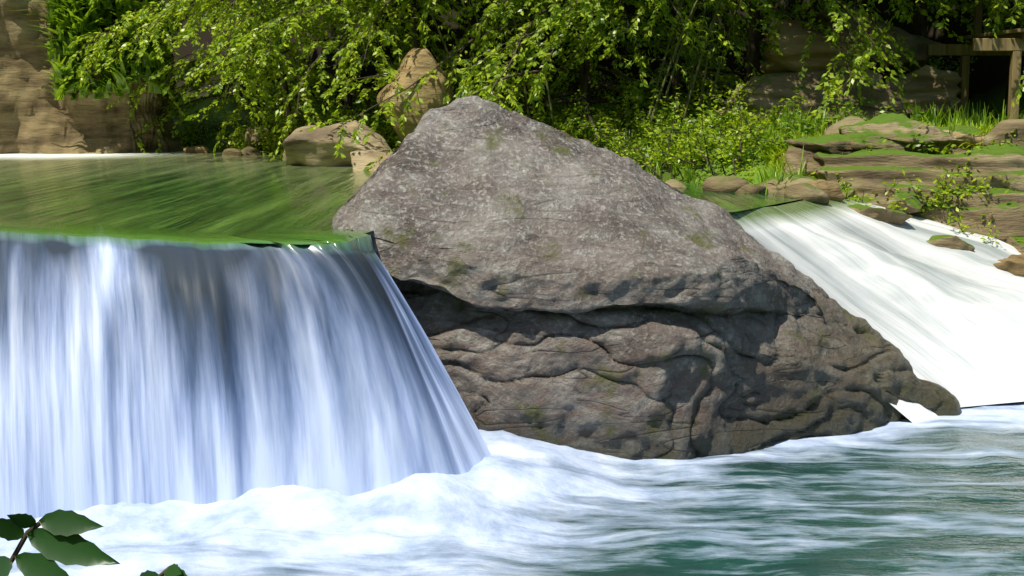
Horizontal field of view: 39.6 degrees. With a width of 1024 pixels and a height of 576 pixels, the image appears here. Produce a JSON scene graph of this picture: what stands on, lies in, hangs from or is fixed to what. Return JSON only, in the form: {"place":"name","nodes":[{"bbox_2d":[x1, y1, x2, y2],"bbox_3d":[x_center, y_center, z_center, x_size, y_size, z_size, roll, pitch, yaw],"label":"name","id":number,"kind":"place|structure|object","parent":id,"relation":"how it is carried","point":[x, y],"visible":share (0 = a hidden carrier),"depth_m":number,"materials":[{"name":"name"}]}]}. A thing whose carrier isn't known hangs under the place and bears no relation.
{"place":"outdoors","nodes":[
{"label":"outdoors","id":0,"kind":"place"},
{"bbox_2d":[0,0,183,153],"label":"cliff","id":1,"kind":"structure","parent":0,"point":[35,120],"depth_m":28.13,"materials":[{"name":"stone"}]},
{"bbox_2d":[13,0,190,99],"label":"cliff ferns","id":2,"kind":"object","parent":1,"relation":"attached to","point":[72,20],"depth_m":27.42,"materials":[{"name":"green plant"}]},
{"bbox_2d":[0,509,186,575],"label":"sprig","id":3,"kind":"object","parent":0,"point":[58,537],"visible":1,"depth_m":1.59,"materials":[{"name":"green plant"}]},
{"bbox_2d":[0,150,799,244],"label":"pool water","id":4,"kind":"structure","parent":0,"point":[241,196],"depth_m":16.71,"materials":[{"name":"liquid"}]},
{"bbox_2d":[183,145,209,152],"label":"rock","id":5,"kind":"object","parent":4,"relation":"in","point":[200,149],"visible":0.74,"depth_m":28.17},
{"bbox_2d":[222,148,241,155],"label":"bank stone","id":6,"kind":"object","parent":4,"relation":"in","point":[231,152],"visible":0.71,"depth_m":27.06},
{"bbox_2d":[241,147,262,155],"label":"bank stone","id":7,"kind":"object","parent":4,"relation":"in","point":[249,151],"visible":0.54,"depth_m":27.15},
{"bbox_2d":[282,120,390,166],"bbox_3d":[-2.858,-2.311,23.371,1.859,0.879,1.477,0,8,0],"label":"bank rock","id":8,"kind":"object","parent":4,"relation":"in","point":[314,147],"visible":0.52,"depth_m":22.87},
{"bbox_2d":[350,149,393,170],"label":"bank rock","id":9,"kind":"object","parent":4,"relation":"in","point":[361,159],"visible":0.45,"depth_m":21.90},
{"bbox_2d":[332,96,961,459],"bbox_3d":[1.586,0.304,14.044,6.365,4.368,3.893,0,8,0],"label":"boulder","id":10,"kind":"object","parent":4,"relation":"in","point":[557,287],"visible":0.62,"depth_m":12.45,"materials":[{"name":"stone"}]},
{"bbox_2d":[665,179,686,187],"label":"bank stone","id":11,"kind":"object","parent":4,"relation":"in","point":[674,183],"visible":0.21,"depth_m":17.68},
{"bbox_2d":[701,176,748,191],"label":"bank stone","id":12,"kind":"object","parent":4,"relation":"in","point":[722,184],"visible":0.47,"depth_m":16.96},
{"bbox_2d":[736,184,767,193],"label":"bank stone","id":13,"kind":"object","parent":4,"relation":"in","point":[751,189],"visible":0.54,"depth_m":16.72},
{"bbox_2d":[776,189,789,203],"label":"bank stone","id":14,"kind":"object","parent":4,"relation":"in","point":[780,192],"visible":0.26,"depth_m":16.35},
{"bbox_2d":[784,183,829,204],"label":"bank stone","id":15,"kind":"object","parent":4,"relation":"in","point":[808,192],"visible":0.79,"depth_m":15.89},
{"bbox_2d":[0,402,1023,575],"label":"pool water","id":16,"kind":"structure","parent":0,"point":[938,496],"depth_m":10.58,"materials":[{"name":"liquid"}]},
{"bbox_2d":[0,220,491,518],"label":"waterfall","id":17,"kind":"structure","parent":16,"relation":"on","point":[149,366],"depth_m":10.77,"materials":[{"name":"liquid"}]},
{"bbox_2d":[167,0,1023,206],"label":"terrain ground","id":18,"kind":"structure","parent":0,"point":[988,76],"depth_m":27.71,"materials":[{"name":"plant"}]},
{"bbox_2d":[170,120,212,147],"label":"shrub","id":19,"kind":"object","parent":18,"relation":"on","point":[184,138],"visible":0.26,"depth_m":29.79,"materials":[{"name":"green plant"}]},
{"bbox_2d":[173,107,222,135],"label":"shrub","id":20,"kind":"object","parent":18,"relation":"on","point":[204,125],"visible":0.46,"depth_m":31.13,"materials":[{"name":"green plant"}]},
{"bbox_2d":[178,119,230,145],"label":"shrub","id":21,"kind":"object","parent":18,"relation":"on","point":[192,133],"visible":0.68,"depth_m":30.53,"materials":[{"name":"green plant"}]},
{"bbox_2d":[217,123,281,153],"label":"shrub","id":22,"kind":"object","parent":18,"relation":"on","point":[242,126],"visible":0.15,"depth_m":28.39,"materials":[{"name":"green plant"}]},
{"bbox_2d":[45,0,460,135],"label":"tree","id":23,"kind":"object","parent":18,"relation":"on","point":[168,11],"visible":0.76,"depth_m":25.29,"materials":[{"name":"green plant"}]},
{"bbox_2d":[223,115,283,154],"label":"shrub","id":24,"kind":"object","parent":18,"relation":"on","point":[265,151],"visible":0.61,"depth_m":27.59,"materials":[{"name":"green plant"}]},
{"bbox_2d":[245,126,268,147],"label":"rock","id":25,"kind":"object","parent":18,"relation":"on","point":[250,137],"visible":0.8,"depth_m":27.72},
{"bbox_2d":[135,0,403,154],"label":"maple tree","id":26,"kind":"object","parent":18,"relation":"on","point":[300,62],"visible":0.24,"depth_m":28.84,"materials":[{"name":"green plant"}]},
{"bbox_2d":[252,101,286,148],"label":"shrub","id":27,"kind":"object","parent":18,"relation":"on","point":[273,125],"visible":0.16,"depth_m":27.99,"materials":[{"name":"green plant"}]},
{"bbox_2d":[239,95,300,129],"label":"shrub","id":28,"kind":"object","parent":18,"relation":"on","point":[261,120],"visible":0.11,"depth_m":29.43,"materials":[{"name":"green plant"}]},
{"bbox_2d":[259,126,297,153],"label":"shrub","id":29,"kind":"object","parent":18,"relation":"on","point":[276,146],"visible":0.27,"depth_m":27.54,"materials":[{"name":"green plant"}]},
{"bbox_2d":[264,96,319,136],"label":"shrub","id":30,"kind":"object","parent":18,"relation":"on","point":[285,120],"visible":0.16,"depth_m":27.71,"materials":[{"name":"green plant"}]},
{"bbox_2d":[285,95,366,132],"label":"shrub","id":31,"kind":"object","parent":18,"relation":"on","point":[321,116],"visible":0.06,"depth_m":26.94,"materials":[{"name":"green plant"}]},
{"bbox_2d":[298,105,370,127],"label":"shrub","id":32,"kind":"object","parent":18,"relation":"on","point":[345,107],"visible":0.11,"depth_m":27.01,"materials":[{"name":"green plant"}]},
{"bbox_2d":[158,0,526,159],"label":"maple tree","id":33,"kind":"object","parent":18,"relation":"on","point":[350,95],"visible":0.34,"depth_m":26.34,"materials":[{"name":"green plant"}]},
{"bbox_2d":[316,87,382,127],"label":"shrub","id":34,"kind":"object","parent":18,"relation":"on","point":[368,117],"visible":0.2,"depth_m":27.08,"materials":[{"name":"green plant"}]},
{"bbox_2d":[329,102,385,136],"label":"shrub","id":35,"kind":"object","parent":18,"relation":"on","point":[351,110],"visible":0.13,"depth_m":26.41,"materials":[{"name":"green plant"}]},
{"bbox_2d":[151,0,592,160],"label":"tree","id":36,"kind":"object","parent":18,"relation":"on","point":[354,8],"visible":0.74,"depth_m":23.64,"materials":[{"name":"green plant"}]},
{"bbox_2d":[376,122,401,148],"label":"shrub","id":37,"kind":"object","parent":18,"relation":"on","point":[391,135],"visible":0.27,"depth_m":25.93,"materials":[{"name":"green plant"}]},
{"bbox_2d":[377,48,453,140],"bbox_3d":[-1.499,-2.946,22.158,1.164,1.571,1.258,-2,8,-13],"label":"rock","id":38,"kind":"object","parent":18,"relation":"on","point":[415,64],"visible":0.64,"depth_m":21.63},
{"bbox_2d":[400,0,579,127],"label":"bamboo","id":39,"kind":"object","parent":18,"relation":"on","point":[485,48],"visible":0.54,"depth_m":21.94,"materials":[{"name":"green plant"}]},
{"bbox_2d":[262,0,739,146],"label":"maple tree","id":40,"kind":"object","parent":18,"relation":"on","point":[629,47],"visible":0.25,"depth_m":24.23,"materials":[{"name":"green plant"}]},
{"bbox_2d":[480,64,568,117],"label":"shrub","id":41,"kind":"object","parent":18,"relation":"on","point":[513,91],"visible":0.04,"depth_m":26.14,"materials":[{"name":"green plant"}]},
{"bbox_2d":[297,0,791,121],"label":"tree","id":42,"kind":"object","parent":18,"relation":"on","point":[640,30],"visible":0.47,"depth_m":23.32,"materials":[{"name":"green plant"}]},
{"bbox_2d":[278,0,818,170],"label":"tree","id":43,"kind":"object","parent":18,"relation":"on","point":[585,82],"visible":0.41,"depth_m":21.94,"materials":[{"name":"green plant"}]},
{"bbox_2d":[523,75,602,128],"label":"shrub","id":44,"kind":"object","parent":18,"relation":"on","point":[573,104],"visible":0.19,"depth_m":24.48,"materials":[{"name":"green plant"}]},
{"bbox_2d":[529,78,622,137],"bbox_3d":[1.117,-2.857,22.933,1.771,1.169,1.848,0,8,0],"label":"shrub","id":45,"kind":"object","parent":18,"relation":"on","point":[556,120],"visible":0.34,"depth_m":22.86,"materials":[{"name":"green plant"}]},
{"bbox_2d":[554,90,635,147],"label":"shrub","id":46,"kind":"object","parent":18,"relation":"on","point":[586,128],"visible":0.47,"depth_m":21.53,"materials":[{"name":"green plant"}]},
{"bbox_2d":[561,67,628,116],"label":"shrub","id":47,"kind":"object","parent":18,"relation":"on","point":[614,96],"visible":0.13,"depth_m":26.46,"materials":[{"name":"green plant"}]},
{"bbox_2d":[579,73,640,135],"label":"shrub","id":48,"kind":"object","parent":18,"relation":"on","point":[626,118],"visible":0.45,"depth_m":22.32,"materials":[{"name":"green plant"}]},
{"bbox_2d":[572,88,681,152],"bbox_3d":[1.924,-2.406,20.712,1.600,0.986,1.485,7,10,41],"label":"shrub","id":49,"kind":"object","parent":18,"relation":"on","point":[640,114],"visible":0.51,"depth_m":20.53,"materials":[{"name":"green plant"}]},
{"bbox_2d":[596,117,680,163],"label":"shrub","id":50,"kind":"object","parent":18,"relation":"on","point":[623,151],"visible":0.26,"depth_m":20.16,"materials":[{"name":"green plant"}]},
{"bbox_2d":[624,123,704,171],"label":"shrub","id":51,"kind":"object","parent":18,"relation":"on","point":[652,158],"visible":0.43,"depth_m":19.50,"materials":[{"name":"green plant"}]},
{"bbox_2d":[632,100,719,152],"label":"shrub","id":52,"kind":"object","parent":18,"relation":"on","point":[659,120],"visible":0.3,"depth_m":20.09,"materials":[{"name":"green plant"}]},
{"bbox_2d":[598,88,757,178],"bbox_3d":[2.128,-2.099,19.227,1.918,1.214,1.937,6,10,38],"label":"shrub","id":53,"kind":"object","parent":18,"relation":"on","point":[632,157],"visible":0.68,"depth_m":19.00,"materials":[{"name":"green plant"}]},
{"bbox_2d":[443,0,916,128],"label":"tree","id":54,"kind":"object","parent":18,"relation":"on","point":[573,13],"visible":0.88,"depth_m":20.76,"materials":[{"name":"green plant"}]},
{"bbox_2d":[647,86,712,110],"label":"shrub","id":55,"kind":"object","parent":18,"relation":"on","point":[683,100],"visible":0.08,"depth_m":26.89,"materials":[{"name":"green plant"}]},
{"bbox_2d":[681,87,723,124],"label":"shrub","id":56,"kind":"object","parent":18,"relation":"on","point":[704,102],"visible":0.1,"depth_m":25.44,"materials":[{"name":"green plant"}]},
{"bbox_2d":[613,0,801,147],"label":"bamboo","id":57,"kind":"object","parent":18,"relation":"on","point":[707,35],"visible":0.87,"depth_m":21.06,"materials":[{"name":"green plant"}]},
{"bbox_2d":[629,81,792,181],"bbox_3d":[2.927,-2.068,18.751,1.978,1.311,2.230,7,10,41],"label":"shrub","id":58,"kind":"object","parent":18,"relation":"on","point":[740,151],"visible":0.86,"depth_m":18.41,"materials":[{"name":"green plant"}]},
{"bbox_2d":[674,115,758,163],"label":"shrub","id":59,"kind":"object","parent":18,"relation":"on","point":[681,144],"visible":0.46,"depth_m":18.87,"materials":[{"name":"green plant"}]},
{"bbox_2d":[683,113,751,164],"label":"shrub","id":60,"kind":"object","parent":18,"relation":"on","point":[717,132],"visible":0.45,"depth_m":18.97,"materials":[{"name":"green plant"}]},
{"bbox_2d":[689,57,745,89],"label":"shrub","id":61,"kind":"object","parent":18,"relation":"on","point":[740,66],"visible":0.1,"depth_m":27.27,"materials":[{"name":"green plant"}]},
{"bbox_2d":[715,109,753,121],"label":"shrub","id":62,"kind":"object","parent":18,"relation":"on","point":[733,111],"visible":0.04,"depth_m":20.95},
{"bbox_2d":[666,94,805,143],"bbox_3d":[3.065,-2.370,19.577,1.367,0.830,1.712,-3,8,-21],"label":"shrub","id":63,"kind":"object","parent":18,"relation":"on","point":[732,126],"visible":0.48,"depth_m":19.32,"materials":[{"name":"green plant"}]},
{"bbox_2d":[660,65,811,136],"bbox_3d":[3.064,-2.617,20.359,1.911,1.147,1.621,-5,9,-32],"label":"shrub","id":64,"kind":"object","parent":18,"relation":"on","point":[711,114],"visible":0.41,"depth_m":20.25,"materials":[{"name":"green plant"}]},
{"bbox_2d":[642,90,856,147],"bbox_3d":[3.325,-2.271,19.197,2.212,0.808,2.241,-6,10,-38],"label":"shrub","id":65,"kind":"object","parent":18,"relation":"on","point":[755,128],"visible":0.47,"depth_m":19.01,"materials":[{"name":"green plant"}]},
{"bbox_2d":[519,98,1023,207],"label":"bank grass","id":66,"kind":"structure","parent":18,"relation":"on","point":[689,176],"depth_m":19.21,"materials":[{"name":"plant"}]},
{"bbox_2d":[752,171,825,186],"bbox_3d":[3.330,-1.265,17.424,1.172,0.329,0.883,0,8,0],"label":"bank ledge","id":67,"kind":"object","parent":18,"relation":"on","point":[770,182],"visible":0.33,"depth_m":17.08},
{"bbox_2d":[770,178,814,189],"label":"bank stone","id":68,"kind":"object","parent":18,"relation":"on","point":[800,180],"visible":0.24,"depth_m":16.92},
{"bbox_2d":[741,101,847,149],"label":"shrub","id":69,"kind":"object","parent":18,"relation":"on","point":[808,123],"visible":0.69,"depth_m":18.39,"materials":[{"name":"green plant"}]},
{"bbox_2d":[785,146,830,175],"bbox_3d":[4.210,-1.512,17.430,1.729,0.537,0.591,0,8,0],"label":"bank ledge","id":70,"kind":"object","parent":18,"relation":"on","point":[793,154],"visible":0.2,"depth_m":17.35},
{"bbox_2d":[718,68,907,133],"bbox_3d":[4.428,-2.695,21.201,2.600,1.146,1.605,0,8,0],"label":"outcrop","id":71,"kind":"object","parent":18,"relation":"on","point":[772,89],"visible":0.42,"depth_m":20.66,"materials":[{"name":"stone"}]},
{"bbox_2d":[760,19,875,75],"bbox_3d":[4.714,-3.370,21.547,1.967,1.355,1.614,0,8,0],"label":"outcrop","id":72,"kind":"object","parent":71,"relation":"on","point":[792,38],"visible":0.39,"depth_m":20.88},
{"bbox_2d":[823,115,864,134],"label":"bank stone","id":73,"kind":"object","parent":18,"relation":"on","point":[848,120],"visible":0.24,"depth_m":17.66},
{"bbox_2d":[839,185,854,197],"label":"shrub","id":74,"kind":"object","parent":18,"relation":"on","point":[848,192],"visible":0.2,"depth_m":16.89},
{"bbox_2d":[746,0,969,82],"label":"tree","id":75,"kind":"object","parent":18,"relation":"on","point":[753,52],"visible":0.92,"depth_m":21.93,"materials":[{"name":"green plant"}]},
{"bbox_2d":[840,177,902,204],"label":"shrub","id":76,"kind":"object","parent":18,"relation":"on","point":[862,199],"visible":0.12,"depth_m":16.77,"materials":[{"name":"green plant"}]},
{"bbox_2d":[754,116,995,178],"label":"bank plants","id":77,"kind":"object","parent":18,"relation":"on","point":[774,154],"depth_m":18.00,"materials":[{"name":"green plant"}]},
{"bbox_2d":[728,0,1023,118],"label":"tree","id":78,"kind":"object","parent":18,"relation":"on","point":[1017,8],"visible":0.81,"depth_m":20.27,"materials":[{"name":"green plant"}]},
{"bbox_2d":[816,7,941,71],"bbox_3d":[5.782,-3.844,22.018,2.128,0.976,1.648,0,8,0],"label":"outcrop","id":79,"kind":"object","parent":18,"relation":"on","point":[916,44],"visible":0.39,"depth_m":21.50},
{"bbox_2d":[737,0,1023,119],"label":"tree","id":80,"kind":"object","parent":18,"relation":"on","point":[988,6],"visible":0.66,"depth_m":19.95,"materials":[{"name":"green plant"}]},
{"bbox_2d":[832,95,934,153],"bbox_3d":[4.745,-2.040,17.726,0.853,0.722,1.601,-7,11,-43],"label":"shrub","id":81,"kind":"object","parent":18,"relation":"on","point":[913,116],"visible":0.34,"depth_m":17.77,"materials":[{"name":"green plant"}]},
{"bbox_2d":[887,195,906,209],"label":"shrub","id":82,"kind":"object","parent":18,"relation":"on","point":[896,205],"visible":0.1,"depth_m":16.55,"materials":[{"name":"green plant"}]},
{"bbox_2d":[889,57,946,77],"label":"shrub","id":83,"kind":"object","parent":18,"relation":"on","point":[935,65],"visible":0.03,"depth_m":23.43,"materials":[{"name":"green plant"}]},
{"bbox_2d":[813,147,1023,242],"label":"rock","id":84,"kind":"object","parent":18,"relation":"on","point":[867,172],"visible":0.23,"depth_m":16.86,"materials":[{"name":"stone"}]},
{"bbox_2d":[785,130,928,154],"bbox_3d":[4.329,-1.762,17.543,1.933,0.404,0.782,0,8,0],"label":"bank ledge","id":85,"kind":"object","parent":84,"relation":"on","point":[834,143],"visible":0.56,"depth_m":17.28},
{"bbox_2d":[849,134,906,150],"bbox_3d":[4.292,-1.775,17.607,0.853,0.374,0.960,-2,8,-11],"label":"bank ledge","id":86,"kind":"object","parent":84,"relation":"on","point":[857,143],"visible":0.4,"depth_m":17.21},
{"bbox_2d":[838,113,964,144],"bbox_3d":[4.825,-1.917,17.635,1.514,0.509,0.914,3,8,18],"label":"bank ledge","id":87,"kind":"object","parent":84,"relation":"on","point":[901,128],"visible":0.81,"depth_m":17.33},
{"bbox_2d":[910,0,926,71],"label":"tree","id":88,"kind":"object","parent":18,"relation":"on","point":[919,24],"visible":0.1,"depth_m":22.23,"materials":[{"name":"brown plant"}]},
{"bbox_2d":[883,65,962,122],"bbox_3d":[5.965,-2.888,21.459,1.580,0.919,1.204,0,8,0],"label":"outcrop","id":89,"kind":"object","parent":18,"relation":"on","point":[928,85],"visible":0.5,"depth_m":20.99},
{"bbox_2d":[925,143,949,151],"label":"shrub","id":90,"kind":"object","parent":18,"relation":"on","point":[943,145],"visible":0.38,"depth_m":17.42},
{"bbox_2d":[902,166,976,219],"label":"shrub","id":91,"kind":"object","parent":18,"relation":"on","point":[919,189],"visible":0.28,"depth_m":16.73,"materials":[{"name":"green plant"}]},
{"bbox_2d":[919,172,961,214],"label":"shrub","id":92,"kind":"object","parent":18,"relation":"on","point":[938,197],"visible":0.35,"depth_m":16.69,"materials":[{"name":"green plant"}]},
{"bbox_2d":[928,56,978,73],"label":"shrub","id":93,"kind":"object","parent":18,"relation":"on","point":[948,67],"visible":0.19,"depth_m":23.62,"materials":[{"name":"green plant"}]},
{"bbox_2d":[932,166,990,203],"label":"shrub","id":94,"kind":"object","parent":18,"relation":"on","point":[970,193],"visible":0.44,"depth_m":16.74,"materials":[{"name":"green plant"}]},
{"bbox_2d":[938,126,986,148],"bbox_3d":[5.482,-1.819,17.660,1.530,0.424,0.525,0,8,0],"label":"bank ledge","id":95,"kind":"object","parent":18,"relation":"on","point":[965,129],"visible":0.2,"depth_m":17.52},
{"bbox_2d":[944,130,984,147],"bbox_3d":[5.359,-1.810,17.708,1.803,0.331,0.669,2,8,13],"label":"bank ledge","id":96,"kind":"object","parent":18,"relation":"on","point":[973,140],"visible":0.22,"depth_m":17.35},
{"bbox_2d":[922,127,1022,153],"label":"shrub","id":97,"kind":"object","parent":18,"relation":"on","point":[953,145],"visible":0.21,"depth_m":17.23,"materials":[{"name":"green plant"}]},
{"bbox_2d":[926,0,1023,118],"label":"timber pavilion","id":98,"kind":"object","parent":18,"relation":"on","point":[1010,43],"visible":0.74,"depth_m":20.66,"materials":[{"name":"brown wood"}]},
{"bbox_2d":[947,205,1023,244],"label":"shrub","id":99,"kind":"object","parent":18,"relation":"on","point":[960,218],"visible":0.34,"depth_m":16.50,"materials":[{"name":"green plant"}]},
{"bbox_2d":[956,185,1019,208],"bbox_3d":[5.719,-1.051,16.996,0.959,0.509,0.653,0,8,0],"label":"bank ledge","id":100,"kind":"object","parent":18,"relation":"on","point":[975,200],"visible":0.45,"depth_m":16.75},
{"bbox_2d":[959,171,1016,198],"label":"shrub","id":101,"kind":"object","parent":18,"relation":"on","point":[995,195],"visible":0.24,"depth_m":16.75,"materials":[{"name":"green plant"}]},
{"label":"bank ledge","id":102,"kind":"object","parent":18,"relation":"on","visible":0},
{"bbox_2d":[1006,236,1023,253],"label":"rock","id":103,"kind":"object","parent":102,"relation":"on","point":[1018,245],"visible":0.51,"depth_m":16.60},
{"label":"bank ledge","id":104,"kind":"object","parent":18,"relation":"on","visible":0},
{"bbox_2d":[991,169,1023,191],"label":"bank ledge","id":105,"kind":"object","parent":104,"relation":"on","point":[1014,184],"visible":0.35,"depth_m":16.76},
{"bbox_2d":[950,143,1023,153],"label":"bank ledge","id":106,"kind":"object","parent":105,"relation":"on","point":[994,146],"visible":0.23,"depth_m":17.11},
{"bbox_2d":[983,119,1023,146],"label":"bank stone","id":107,"kind":"object","parent":106,"relation":"on","point":[996,134],"visible":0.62,"depth_m":17.20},
{"bbox_2d":[728,198,1023,422],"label":"waterfall","id":108,"kind":"structure","parent":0,"point":[951,321],"depth_m":14.96,"materials":[{"name":"liquid"}]},
{"bbox_2d":[806,179,844,201],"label":"rock","id":109,"kind":"object","parent":108,"relation":"on","point":[832,190],"visible":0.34,"depth_m":16.35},
{"bbox_2d":[847,204,912,225],"bbox_3d":[4.205,-0.714,16.269,0.734,0.486,0.342,-1,8,-9],"label":"rock","id":110,"kind":"object","parent":108,"relation":"on","point":[898,217],"visible":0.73,"depth_m":16.17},
{"bbox_2d":[885,191,926,213],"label":"rock","id":111,"kind":"object","parent":108,"relation":"on","point":[911,202],"visible":0.84,"depth_m":16.65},
{"bbox_2d":[926,235,974,251],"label":"rock","id":112,"kind":"object","parent":108,"relation":"in","point":[952,242],"visible":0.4,"depth_m":16.11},
{"bbox_2d":[993,254,1023,275],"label":"rock","id":113,"kind":"object","parent":108,"relation":"on","point":[1013,264],"visible":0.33,"depth_m":16.01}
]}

